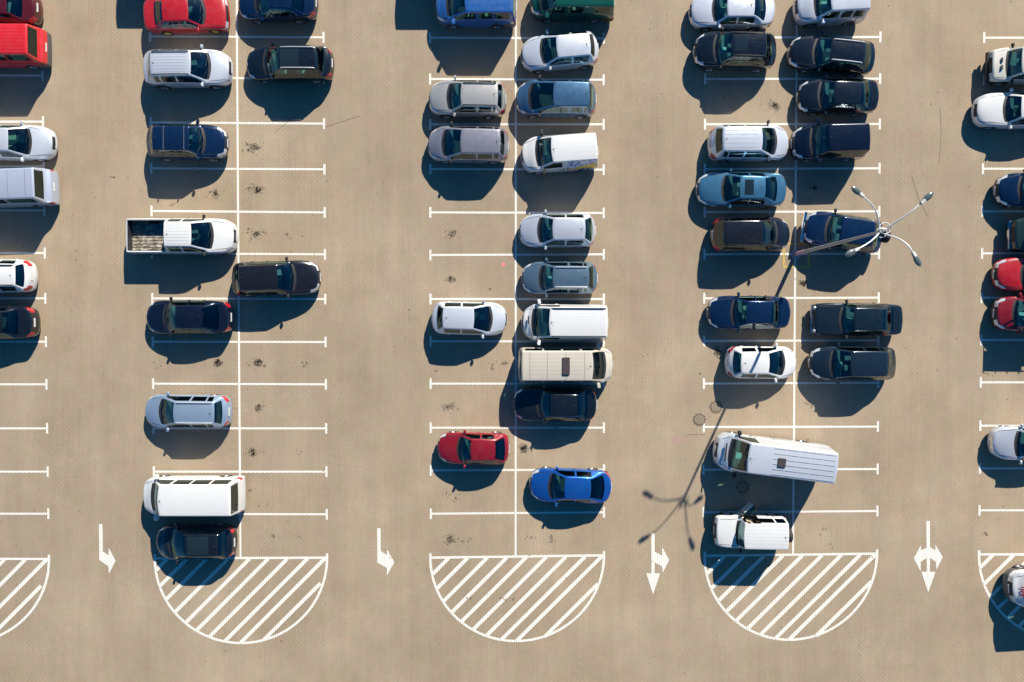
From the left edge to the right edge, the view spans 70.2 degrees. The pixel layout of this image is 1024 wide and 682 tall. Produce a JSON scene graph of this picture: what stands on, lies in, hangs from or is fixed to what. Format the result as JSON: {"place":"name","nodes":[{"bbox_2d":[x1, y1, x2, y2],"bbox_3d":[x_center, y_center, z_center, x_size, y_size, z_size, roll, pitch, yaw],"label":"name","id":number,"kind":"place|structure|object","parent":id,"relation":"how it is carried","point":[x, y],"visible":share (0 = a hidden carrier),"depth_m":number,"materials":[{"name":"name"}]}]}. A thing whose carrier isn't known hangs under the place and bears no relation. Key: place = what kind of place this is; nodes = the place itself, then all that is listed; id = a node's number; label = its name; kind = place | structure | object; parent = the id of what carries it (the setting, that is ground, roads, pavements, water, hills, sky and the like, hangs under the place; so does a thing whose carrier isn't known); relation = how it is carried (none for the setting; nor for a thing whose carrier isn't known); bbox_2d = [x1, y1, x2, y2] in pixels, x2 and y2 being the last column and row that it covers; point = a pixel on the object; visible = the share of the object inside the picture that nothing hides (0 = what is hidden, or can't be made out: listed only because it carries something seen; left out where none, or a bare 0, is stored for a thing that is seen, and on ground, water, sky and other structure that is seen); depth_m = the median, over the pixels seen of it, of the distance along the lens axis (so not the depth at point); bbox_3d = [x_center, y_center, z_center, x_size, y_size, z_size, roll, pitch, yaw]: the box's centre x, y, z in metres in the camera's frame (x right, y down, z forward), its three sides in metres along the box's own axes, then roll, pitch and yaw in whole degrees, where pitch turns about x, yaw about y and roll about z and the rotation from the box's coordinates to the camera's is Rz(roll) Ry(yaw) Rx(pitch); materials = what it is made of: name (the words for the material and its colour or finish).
{"place":"outdoors","nodes":[
{"label":"outdoors","id":0,"kind":"place"},
{"bbox_2d":[0,0,1023,681],"bbox_3d":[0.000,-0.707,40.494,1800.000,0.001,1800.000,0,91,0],"label":"ground","id":1,"kind":"structure","parent":0,"point":[98,362],"depth_m":40.54,"materials":[{"name":"beige concrete"}]},
{"bbox_2d":[0,259,37,292],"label":"hatchback","id":2,"kind":"object","parent":1,"relation":"on","point":[18,275],"visible":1,"depth_m":39.45,"materials":[{"name":"white metal"}]},
{"bbox_2d":[0,305,40,339],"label":"sedan","id":3,"kind":"object","parent":1,"relation":"on","point":[20,322],"visible":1,"depth_m":39.52,"materials":[{"name":"black"}]},
{"bbox_2d":[0,0,43,26],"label":"sedan","id":4,"kind":"object","parent":1,"relation":"on","point":[30,12],"visible":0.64,"depth_m":39.27,"materials":[{"name":"red metal"}]},
{"bbox_2d":[0,559,46,628],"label":"hatching","id":5,"kind":"object","parent":1,"relation":"on","point":[18,588],"visible":1,"depth_m":40.73,"materials":[{"name":"white paint"}]},
{"bbox_2d":[0,558,47,559],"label":"hatched island edge","id":6,"kind":"object","parent":1,"relation":"on","point":[23,558],"visible":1,"depth_m":40.71,"materials":[{"name":"white paint"}]},
{"bbox_2d":[0,27,48,518],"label":"bay lines","id":7,"kind":"object","parent":1,"relation":"on","point":[43,209],"visible":0.87,"depth_m":40.46,"materials":[{"name":"white paint"}]},
{"bbox_2d":[0,555,49,635],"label":"hatched island outline","id":8,"kind":"object","parent":1,"relation":"on","point":[31,610],"visible":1,"depth_m":40.76,"materials":[{"name":"white paint"}]},
{"bbox_2d":[0,24,51,68],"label":"van","id":9,"kind":"object","parent":1,"relation":"on","point":[25,46],"visible":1,"depth_m":38.84,"materials":[{"name":"red metal"}]},
{"bbox_2d":[0,120,57,161],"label":"sedan","id":10,"kind":"object","parent":1,"relation":"on","point":[22,143],"visible":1,"depth_m":39.50,"materials":[{"name":"white metal"}]},
{"bbox_2d":[0,168,59,207],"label":"van","id":11,"kind":"object","parent":1,"relation":"on","point":[28,187],"visible":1,"depth_m":39.10,"materials":[{"name":"white metal"}]},
{"bbox_2d":[99,524,114,572],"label":"arrow marking","id":12,"kind":"object","parent":1,"relation":"on","point":[107,560],"visible":1,"depth_m":40.71,"materials":[{"name":"white paint"}]},
{"bbox_2d":[126,214,238,255],"bbox_3d":[-17.967,-5.694,39.447,5.941,1.912,2.254,0,91,0],"label":"pickup truck","id":13,"kind":"object","parent":1,"relation":"on","point":[161,236],"visible":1,"depth_m":39.39,"materials":[{"name":"white metal"}]},
{"bbox_2d":[143,0,229,35],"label":"sedan","id":14,"kind":"object","parent":1,"relation":"on","point":[168,17],"visible":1,"depth_m":39.32,"materials":[{"name":"red metal"}]},
{"bbox_2d":[146,120,228,161],"bbox_3d":[-17.672,-10.804,39.416,4.403,1.795,2.194,1,91,0],"label":"suv","id":15,"kind":"object","parent":1,"relation":"on","point":[197,142],"visible":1,"depth_m":39.25,"materials":[{"name":"blue metal"}]},
{"bbox_2d":[143,44,232,89],"bbox_3d":[-17.622,-14.781,39.342,4.794,1.805,2.264,0,91,0],"label":"suv","id":16,"kind":"object","parent":1,"relation":"on","point":[169,69],"visible":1,"depth_m":39.18,"materials":[{"name":"white metal"}]},
{"bbox_2d":[145,391,232,431],"bbox_3d":[-17.812,3.846,39.757,4.775,1.625,2.194,1,91,0],"label":"estate car","id":17,"kind":"object","parent":1,"relation":"on","point":[187,410],"visible":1,"depth_m":39.65,"materials":[{"name":"grey metal"}]},
{"bbox_2d":[146,297,234,337],"bbox_3d":[-17.680,-1.298,39.691,4.800,1.576,2.214,0,91,0],"label":"sedan","id":18,"kind":"object","parent":1,"relation":"on","point":[203,316],"visible":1,"depth_m":39.49,"materials":[{"name":"blue"}]},
{"bbox_2d":[143,474,245,520],"bbox_3d":[-17.472,8.433,39.485,5.472,2.328,2.504,0,91,0],"label":"van","id":19,"kind":"object","parent":1,"relation":"on","point":[193,495],"visible":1,"depth_m":38.50,"materials":[{"name":"white metal"}]},
{"bbox_2d":[156,523,237,563],"bbox_3d":[-17.410,11.044,39.882,4.458,1.626,2.194,0,91,0],"label":"hatchback","id":20,"kind":"object","parent":1,"relation":"on","point":[178,541],"visible":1,"depth_m":39.78,"materials":[{"name":"black metal"}]},
{"bbox_2d":[149,32,327,519],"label":"bay lines","id":21,"kind":"object","parent":1,"relation":"on","point":[214,211],"visible":0.84,"depth_m":40.46,"materials":[{"name":"white paint"}]},
{"bbox_2d":[236,0,241,557],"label":"line","id":22,"kind":"object","parent":1,"relation":"on","point":[239,401],"visible":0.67,"depth_m":40.41,"materials":[{"name":"white paint"}]},
{"bbox_2d":[154,557,325,643],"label":"hatching","id":23,"kind":"object","parent":1,"relation":"on","point":[235,591],"visible":0.94,"depth_m":40.74,"materials":[{"name":"white paint"}]},
{"bbox_2d":[153,553,327,643],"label":"hatched island outline","id":24,"kind":"object","parent":1,"relation":"on","point":[256,641],"visible":1,"depth_m":40.77,"materials":[{"name":"white paint"}]},
{"bbox_2d":[156,557,325,559],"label":"hatched island edge","id":25,"kind":"object","parent":1,"relation":"on","point":[160,558],"visible":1,"depth_m":40.71,"materials":[{"name":"white paint"}]},
{"bbox_2d":[232,257,321,297],"bbox_3d":[-12.897,-3.414,39.567,4.832,1.740,2.244,-2,91,0],"label":"estate car","id":26,"kind":"object","parent":1,"relation":"on","point":[279,278],"visible":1,"depth_m":39.42,"materials":[{"name":"black metal"}]},
{"bbox_2d":[239,0,318,23],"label":"sedan","id":27,"kind":"object","parent":1,"relation":"on","point":[278,11],"visible":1,"depth_m":39.32,"materials":[{"name":"blue metal"}]},
{"bbox_2d":[247,41,334,83],"bbox_3d":[-12.107,-15.080,39.366,4.794,1.745,2.194,0,91,0],"label":"estate car","id":28,"kind":"object","parent":1,"relation":"on","point":[272,62],"visible":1,"depth_m":39.33,"materials":[{"name":"black"}]},
{"bbox_2d":[377,528,393,573],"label":"arrow marking","id":29,"kind":"object","parent":1,"relation":"on","point":[385,560],"visible":1,"depth_m":40.71,"materials":[{"name":"white paint"}]},
{"bbox_2d":[427,121,508,164],"bbox_3d":[-2.384,-10.675,39.441,4.489,1.740,2.244,1,91,0],"label":"minivan","id":30,"kind":"object","parent":1,"relation":"on","point":[451,144],"visible":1,"depth_m":39.29,"materials":[{"name":"grey metal"}]},
{"bbox_2d":[429,75,506,118],"bbox_3d":[-2.418,-13.158,39.400,4.267,1.745,2.214,1,91,0],"label":"suv","id":31,"kind":"object","parent":1,"relation":"on","point":[448,99],"visible":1,"depth_m":39.21,"materials":[{"name":"grey metal"}]},
{"bbox_2d":[431,299,506,338],"bbox_3d":[-2.336,-1.230,39.678,4.167,1.606,2.174,1,91,0],"label":"hatchback","id":32,"kind":"object","parent":1,"relation":"on","point":[460,318],"visible":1,"depth_m":39.54,"materials":[{"name":"white metal"}]},
{"bbox_2d":[437,429,509,467],"bbox_3d":[-2.127,5.869,39.831,4.043,1.547,2.114,1,91,0],"label":"hatchback","id":33,"kind":"object","parent":1,"relation":"on","point":[464,447],"visible":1,"depth_m":39.68,"materials":[{"name":"red metal"}]},
{"bbox_2d":[435,0,516,28],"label":"van","id":34,"kind":"object","parent":1,"relation":"on","point":[456,14],"visible":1,"depth_m":39.04,"materials":[{"name":"blue metal"}]},
{"bbox_2d":[7,0,1019,680],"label":"oil stains","id":35,"kind":"object","parent":1,"relation":"on","point":[436,370],"visible":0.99,"depth_m":40.51,"materials":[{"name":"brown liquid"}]},
{"bbox_2d":[515,17,516,557],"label":"line","id":36,"kind":"object","parent":1,"relation":"on","point":[515,288],"visible":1,"depth_m":40.44,"materials":[{"name":"white paint"}]},
{"bbox_2d":[429,32,604,518],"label":"bay lines","id":37,"kind":"object","parent":1,"relation":"on","point":[549,254],"visible":0.96,"depth_m":40.46,"materials":[{"name":"white paint"}]},
{"bbox_2d":[431,555,602,641],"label":"hatching","id":38,"kind":"object","parent":1,"relation":"on","point":[514,588],"visible":1,"depth_m":40.74,"materials":[{"name":"white paint"}]},
{"bbox_2d":[429,551,604,641],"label":"hatched island outline","id":39,"kind":"object","parent":1,"relation":"on","point":[523,640],"visible":1,"depth_m":40.77,"materials":[{"name":"white paint"}]},
{"bbox_2d":[431,554,602,558],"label":"hatched island edge","id":40,"kind":"object","parent":1,"relation":"on","point":[508,556],"visible":1,"depth_m":40.71,"materials":[{"name":"white paint"}]},
{"bbox_2d":[513,384,596,424],"bbox_3d":[2.358,3.463,39.774,4.650,1.576,2.214,0,91,0],"label":"sedan","id":41,"kind":"object","parent":1,"relation":"on","point":[544,403],"visible":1,"depth_m":39.66,"materials":[{"name":"black"}]},
{"bbox_2d":[515,75,596,118],"bbox_3d":[2.396,-13.171,39.397,4.436,1.740,2.244,1,91,0],"label":"minivan","id":42,"kind":"object","parent":1,"relation":"on","point":[534,99],"visible":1,"depth_m":39.26,"materials":[{"name":"blue metal"}]},
{"bbox_2d":[519,210,595,249],"bbox_3d":[2.476,-6.017,39.594,4.230,1.606,2.174,0,91,0],"label":"hatchback","id":43,"kind":"object","parent":1,"relation":"on","point":[545,231],"visible":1,"depth_m":39.47,"materials":[{"name":"white metal"}]},
{"bbox_2d":[520,129,598,174],"bbox_3d":[2.588,-10.207,39.344,4.247,1.960,2.394,-4,91,0],"label":"panel van","id":44,"kind":"object","parent":1,"relation":"on","point":[543,155],"visible":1,"depth_m":38.91,"materials":[{"name":"white metal"}]},
{"bbox_2d":[520,30,598,73],"bbox_3d":[2.592,-15.725,39.425,4.263,1.606,2.174,-5,91,0],"label":"hatchback","id":45,"kind":"object","parent":1,"relation":"on","point":[557,52],"visible":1,"depth_m":39.30,"materials":[{"name":"white metal"}]},
{"bbox_2d":[521,258,597,296],"bbox_3d":[2.607,-3.436,39.629,4.198,1.626,2.134,0,91,0],"label":"estate car","id":46,"kind":"object","parent":1,"relation":"on","point":[545,278],"visible":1,"depth_m":39.51,"materials":[{"name":"grey"}]},
{"bbox_2d":[521,299,608,344],"bbox_3d":[2.892,-1.007,39.435,4.766,2.099,2.484,0,91,0],"label":"panel van","id":47,"kind":"object","parent":1,"relation":"on","point":[540,322],"visible":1,"depth_m":38.56,"materials":[{"name":"white metal"}]},
{"bbox_2d":[518,343,613,387],"bbox_3d":[2.944,1.309,39.486,5.252,2.078,2.464,0,91,0],"label":"van","id":48,"kind":"object","parent":1,"relation":"on","point":[562,365],"visible":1,"depth_m":38.62,"materials":[{"name":"beige metal"}]},
{"bbox_2d":[529,466,611,506],"bbox_3d":[3.224,7.930,39.852,4.547,1.577,2.214,1,91,0],"label":"sedan","id":49,"kind":"object","parent":1,"relation":"on","point":[556,484],"visible":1,"depth_m":39.70,"materials":[{"name":"blue metal"}]},
{"bbox_2d":[530,0,614,22],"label":"van","id":50,"kind":"object","parent":1,"relation":"on","point":[550,11],"visible":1,"depth_m":39.16,"materials":[{"name":"green metal"}]},
{"bbox_2d":[275,110,941,434],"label":"pavement cracks","id":51,"kind":"object","parent":1,"relation":"on","point":[687,434],"visible":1,"depth_m":40.31,"materials":[{"name":"brown"}]},
{"bbox_2d":[646,533,668,592],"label":"arrow marking","id":52,"kind":"object","parent":1,"relation":"on","point":[662,560],"visible":1,"depth_m":40.72,"materials":[{"name":"white paint"}]},
{"bbox_2d":[672,435,682,444],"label":"faded paint spot","id":53,"kind":"object","parent":1,"relation":"on","point":[677,439],"visible":1,"depth_m":40.60,"materials":[{"name":"pink paint"}]},
{"bbox_2d":[693,413,704,425],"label":"manhole cover","id":54,"kind":"object","parent":1,"relation":"on","point":[698,419],"visible":1,"depth_m":40.56,"materials":[{"name":"grey metal"}]},
{"bbox_2d":[709,400,722,413],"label":"manhole cover","id":55,"kind":"object","parent":1,"relation":"on","point":[715,407],"visible":1,"depth_m":40.55,"materials":[{"name":"grey metal"}]},
{"bbox_2d":[688,0,774,31],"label":"sedan","id":56,"kind":"object","parent":1,"relation":"on","point":[731,15],"visible":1,"depth_m":39.30,"materials":[{"name":"white metal"}]},
{"bbox_2d":[693,26,775,72],"bbox_3d":[12.117,-15.734,39.285,4.480,1.886,2.264,1,91,0],"label":"suv","id":57,"kind":"object","parent":1,"relation":"on","point":[753,51],"visible":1,"depth_m":39.17,"materials":[{"name":"black"}]},
{"bbox_2d":[696,168,785,208],"bbox_3d":[12.522,-8.249,39.570,4.856,1.577,2.214,1,91,0],"label":"sedan","id":58,"kind":"object","parent":1,"relation":"on","point":[729,189],"visible":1,"depth_m":39.46,"materials":[{"name":"blue metal"}]},
{"bbox_2d":[736,480,748,493],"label":"manhole cover","id":59,"kind":"object","parent":1,"relation":"on","point":[743,487],"visible":1,"depth_m":40.63,"materials":[{"name":"grey metal"}]},
{"bbox_2d":[706,292,789,332],"bbox_3d":[12.962,-1.548,39.687,4.503,1.577,2.214,0,91,0],"label":"sedan","id":60,"kind":"object","parent":1,"relation":"on","point":[738,312],"visible":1,"depth_m":39.57,"materials":[{"name":"blue metal"}]},
{"bbox_2d":[707,120,788,161],"bbox_3d":[12.913,-10.770,39.409,4.407,1.800,2.244,0,91,0],"label":"minivan","id":61,"kind":"object","parent":1,"relation":"on","point":[746,143],"visible":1,"depth_m":39.25,"materials":[{"name":"white metal"}]},
{"bbox_2d":[710,213,789,253],"bbox_3d":[13.050,-5.803,39.506,4.343,1.780,2.194,0,91,0],"label":"minivan","id":62,"kind":"object","parent":1,"relation":"on","point":[768,234],"visible":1,"depth_m":39.25,"materials":[{"name":"black metal"}]},
{"bbox_2d":[712,502,792,552],"bbox_3d":[13.144,10.211,39.685,4.160,1.989,2.606,1,91,0],"label":"off roader","id":63,"kind":"object","parent":1,"relation":"on","point":[740,529],"visible":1,"depth_m":39.47,"materials":[{"name":"white metal"}]},
{"bbox_2d":[737,502,756,515],"bbox_3d":[12.794,9.198,39.742,0.923,1.150,0.365,-43,91,1],"label":"door","id":64,"kind":"structure","parent":63,"relation":"in","point":[749,505],"depth_m":39.77,"materials":[{"name":"white paint"}]},
{"bbox_2d":[758,518,774,522],"bbox_3d":[13.718,9.678,39.226,0.767,0.498,0.111,1,91,0],"label":"side window","id":65,"kind":"structure","parent":63,"relation":"in","point":[763,520],"depth_m":39.22,"materials":[{"name":"black glass"}]},
{"bbox_2d":[774,519,785,522],"bbox_3d":[14.445,9.690,39.218,0.516,0.481,0.111,1,91,0],"label":"side window","id":66,"kind":"structure","parent":63,"relation":"in","point":[777,520],"depth_m":39.24,"materials":[{"name":"black glass"}]},
{"bbox_2d":[725,343,795,381],"bbox_3d":[13.676,1.174,39.719,3.918,1.606,2.134,0,91,0],"label":"hatchback","id":67,"kind":"object","parent":1,"relation":"on","point":[775,361],"visible":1,"depth_m":39.59,"materials":[{"name":"white metal"}]},
{"bbox_2d":[712,430,838,483],"bbox_3d":[14.169,6.329,39.273,6.227,2.678,2.564,7,91,0],"label":"long van","id":68,"kind":"object","parent":1,"relation":"on","point":[735,452],"visible":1,"depth_m":38.11,"materials":[{"name":"white metal"}]},
{"bbox_2d":[703,549,877,640],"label":"hatched island outline","id":69,"kind":"object","parent":1,"relation":"on","point":[802,638],"visible":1,"depth_m":40.77,"materials":[{"name":"white paint"}]},
{"bbox_2d":[706,554,875,640],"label":"hatching","id":70,"kind":"object","parent":1,"relation":"on","point":[788,588],"visible":1,"depth_m":40.74,"materials":[{"name":"white paint"}]},
{"bbox_2d":[706,553,875,556],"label":"hatched island edge","id":71,"kind":"object","parent":1,"relation":"on","point":[739,555],"visible":1,"depth_m":40.71,"materials":[{"name":"white paint"}]},
{"bbox_2d":[702,32,881,517],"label":"bay lines","id":72,"kind":"object","parent":1,"relation":"on","point":[826,340],"visible":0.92,"depth_m":40.46,"materials":[{"name":"white paint"}]},
{"bbox_2d":[792,23,797,554],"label":"line","id":73,"kind":"object","parent":1,"relation":"on","point":[795,222],"visible":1,"depth_m":40.45,"materials":[{"name":"white paint"}]},
{"bbox_2d":[783,243,809,267],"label":"yellow square marking","id":74,"kind":"object","parent":1,"relation":"on","point":[784,266],"visible":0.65,"depth_m":40.42,"materials":[{"name":"paint"}]},
{"bbox_2d":[789,117,869,162],"bbox_3d":[17.195,-10.797,39.329,3.959,1.970,2.394,-1,91,0],"label":"van","id":75,"kind":"object","parent":1,"relation":"on","point":[818,143],"visible":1,"depth_m":39.08,"materials":[{"name":"blue metal"}]},
{"bbox_2d":[792,0,869,27],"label":"minivan","id":76,"kind":"object","parent":1,"relation":"on","point":[809,13],"visible":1,"depth_m":39.17,"materials":[{"name":"white metal"}]},
{"bbox_2d":[787,31,875,77],"bbox_3d":[17.399,-15.528,39.418,4.672,1.626,2.194,6,91,0],"label":"estate car","id":77,"kind":"object","parent":1,"relation":"on","point":[841,56],"visible":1,"depth_m":39.33,"materials":[{"name":"black metal"}]},
{"bbox_2d":[796,74,878,116],"bbox_3d":[17.744,-13.292,39.482,4.360,1.576,2.214,1,91,0],"label":"sedan","id":78,"kind":"object","parent":1,"relation":"on","point":[853,97],"visible":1,"depth_m":39.37,"materials":[{"name":"black"}]},
{"bbox_2d":[799,208,890,254],"bbox_3d":[18.107,-5.894,39.456,4.539,1.886,2.264,9,91,0],"label":"suv","id":79,"kind":"object","parent":1,"relation":"on","point":[819,228],"visible":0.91,"depth_m":39.34,"materials":[{"name":"blue metal"}]},
{"bbox_2d":[807,343,895,383],"bbox_3d":[18.646,1.213,39.608,4.716,1.820,2.214,0,91,0],"label":"minivan","id":80,"kind":"object","parent":1,"relation":"on","point":[837,362],"visible":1,"depth_m":39.49,"materials":[{"name":"black"}]},
{"bbox_2d":[810,299,902,338],"bbox_3d":[18.889,-1.176,39.708,4.917,1.546,2.154,0,91,0],"label":"suv","id":81,"kind":"object","parent":1,"relation":"on","point":[845,319],"visible":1,"depth_m":39.60,"materials":[{"name":"black"}]},
{"bbox_2d":[792,186,933,265],"bbox_3d":[15.616,-4.850,35.251,3.419,10.320,3.112,5,91,0],"label":"lamp post","id":82,"kind":"object","parent":1,"relation":"on","point":[851,252],"visible":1,"depth_m":30.63,"materials":[{"name":"silver metal"}]},
{"bbox_2d":[914,521,941,590],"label":"arrow marking","id":83,"kind":"object","parent":1,"relation":"on","point":[929,552],"visible":1,"depth_m":40.71,"materials":[{"name":"white paint"}]},
{"bbox_2d":[971,88,1023,129],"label":"sedan","id":84,"kind":"object","parent":1,"relation":"on","point":[998,110],"visible":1,"depth_m":39.46,"materials":[{"name":"white metal"}]},
{"bbox_2d":[978,32,1023,515],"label":"bay lines","id":85,"kind":"object","parent":1,"relation":"on","point":[981,339],"visible":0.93,"depth_m":40.50,"materials":[{"name":"white paint"}]},
{"bbox_2d":[978,550,1023,630],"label":"hatched island outline","id":86,"kind":"object","parent":1,"relation":"on","point":[992,600],"visible":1,"depth_m":40.75,"materials":[{"name":"white paint"}]},
{"bbox_2d":[979,554,1023,627],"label":"hatching","id":87,"kind":"object","parent":1,"relation":"on","point":[1000,586],"visible":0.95,"depth_m":40.73,"materials":[{"name":"white paint"}]},
{"bbox_2d":[980,553,1023,555],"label":"hatched island edge","id":88,"kind":"object","parent":1,"relation":"on","point":[1001,554],"visible":1,"depth_m":40.71,"materials":[{"name":"white paint"}]},
{"bbox_2d":[985,43,1023,85],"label":"off roader","id":89,"kind":"object","parent":1,"relation":"on","point":[1003,66],"visible":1,"depth_m":39.29,"materials":[{"name":"white metal"}]},
{"bbox_2d":[987,424,1023,463],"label":"sedan","id":90,"kind":"object","parent":1,"relation":"on","point":[1005,442],"visible":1,"depth_m":39.76,"materials":[{"name":"silver metal"}]},
{"bbox_2d":[990,293,1023,333],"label":"minivan","id":91,"kind":"object","parent":1,"relation":"on","point":[1006,313],"visible":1,"depth_m":39.59,"materials":[{"name":"red metal"}]},
{"bbox_2d":[991,258,1023,290],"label":"hatchback","id":92,"kind":"object","parent":1,"relation":"on","point":[1007,274],"visible":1,"depth_m":39.61,"materials":[{"name":"red metal"}]},
{"bbox_2d":[992,169,1023,208],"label":"hatchback","id":93,"kind":"object","parent":1,"relation":"on","point":[1007,190],"visible":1,"depth_m":39.53,"materials":[{"name":"blue metal"}]},
{"bbox_2d":[1002,565,1023,606],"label":"ambulance","id":94,"kind":"object","parent":1,"relation":"on","point":[1013,583],"visible":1,"depth_m":39.80,"materials":[{"name":"white metal"}]},
{"bbox_2d":[1007,218,1023,251],"bbox_3d":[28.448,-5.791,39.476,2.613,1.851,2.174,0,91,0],"label":"off roader","id":95,"kind":"object","parent":1,"relation":"on","point":[1015,235],"visible":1,"depth_m":39.49,"materials":[{"name":"black"}]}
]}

